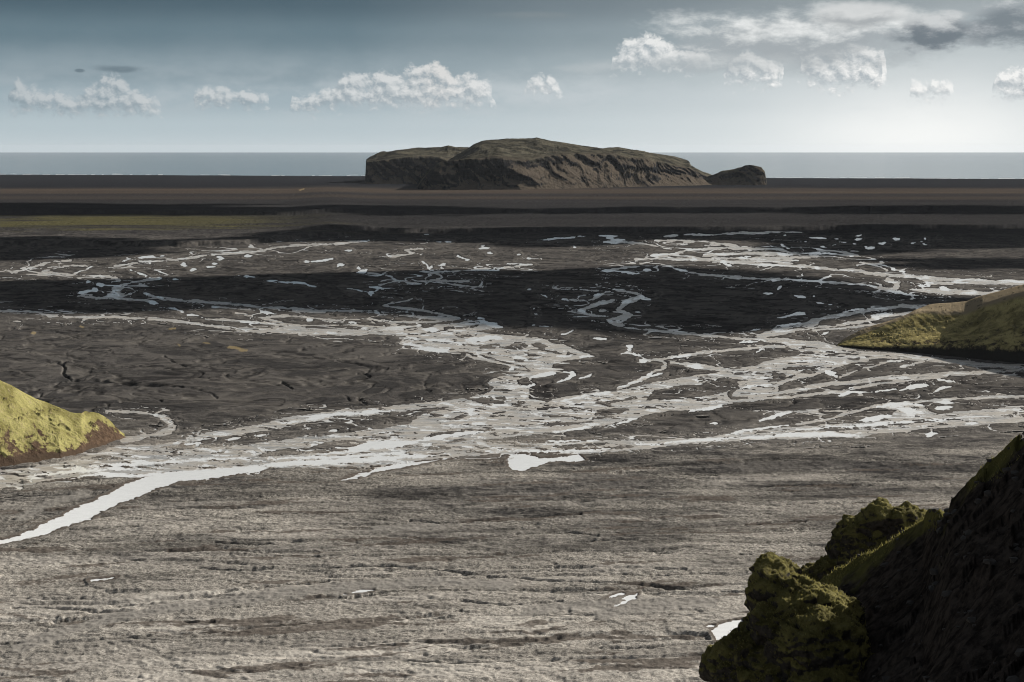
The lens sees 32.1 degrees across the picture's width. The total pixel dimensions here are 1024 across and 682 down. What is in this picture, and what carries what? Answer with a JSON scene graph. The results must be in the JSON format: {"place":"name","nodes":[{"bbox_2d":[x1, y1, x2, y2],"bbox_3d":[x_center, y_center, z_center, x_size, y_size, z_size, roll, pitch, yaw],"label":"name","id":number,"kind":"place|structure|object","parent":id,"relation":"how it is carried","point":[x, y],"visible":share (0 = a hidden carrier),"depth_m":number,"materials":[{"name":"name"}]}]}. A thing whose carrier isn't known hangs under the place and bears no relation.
{"place":"outdoors","nodes":[
{"label":"outdoors","id":0,"kind":"place"},
{"bbox_2d":[0,380,124,466],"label":"hill","id":1,"kind":"structure","parent":0,"point":[33,429],"depth_m":1172.68,"materials":[{"name":"plant"}]},
{"bbox_2d":[0,175,1023,681],"bbox_3d":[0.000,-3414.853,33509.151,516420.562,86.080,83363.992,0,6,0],"label":"ground","id":2,"kind":"structure","parent":0,"point":[476,569],"depth_m":1341.36,"materials":[{"name":"grey sand"}]},
{"bbox_2d":[838,284,1023,363],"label":"headland","id":3,"kind":"structure","parent":2,"relation":"on","point":[990,326],"depth_m":1767.77,"materials":[{"name":"plant"}]},
{"bbox_2d":[0,231,1023,639],"bbox_3d":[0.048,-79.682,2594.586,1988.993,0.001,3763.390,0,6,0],"label":"river","id":4,"kind":"structure","parent":0,"point":[382,451],"depth_m":1421.73,"materials":[{"name":"white liquid"}]},
{"bbox_2d":[0,152,1023,178],"bbox_3d":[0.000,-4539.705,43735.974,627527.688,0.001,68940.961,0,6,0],"label":"sea","id":5,"kind":"structure","parent":0,"point":[959,165],"depth_m":22985.36,"materials":[{"name":"liquid"}]},
{"bbox_2d":[23,174,1023,178],"bbox_3d":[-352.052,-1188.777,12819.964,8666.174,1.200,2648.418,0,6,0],"label":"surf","id":6,"kind":"structure","parent":5,"relation":"on","point":[349,175],"depth_m":12081.01,"materials":[{"name":"white liquid"}]},
{"bbox_2d":[0,0,1023,151],"label":"sky","id":7,"kind":"structure","parent":0,"point":[76,75],"materials":[{"name":"blue"}]},
{"bbox_2d":[365,137,766,189],"bbox_3d":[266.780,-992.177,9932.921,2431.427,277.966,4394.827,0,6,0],"label":"mountain","id":8,"kind":"structure","parent":0,"point":[518,164],"depth_m":8496.60,"materials":[{"name":"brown stone"}]},
{"bbox_2d":[819,434,1023,681],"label":"hillside","id":9,"kind":"structure","parent":0,"point":[990,595],"depth_m":39.16,"materials":[{"name":"green plant"}]},
{"bbox_2d":[698,552,875,681],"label":"mossy boulder","id":10,"kind":"object","parent":9,"relation":"on","point":[793,626],"visible":0.94,"depth_m":41.96,"materials":[{"name":"green plant"}]},
{"bbox_2d":[793,497,943,581],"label":"mossy crag","id":11,"kind":"structure","parent":9,"relation":"on","point":[874,523],"depth_m":56.37,"materials":[{"name":"green plant"}]},
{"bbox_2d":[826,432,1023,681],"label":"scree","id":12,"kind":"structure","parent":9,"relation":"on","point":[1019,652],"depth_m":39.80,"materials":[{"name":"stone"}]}
]}

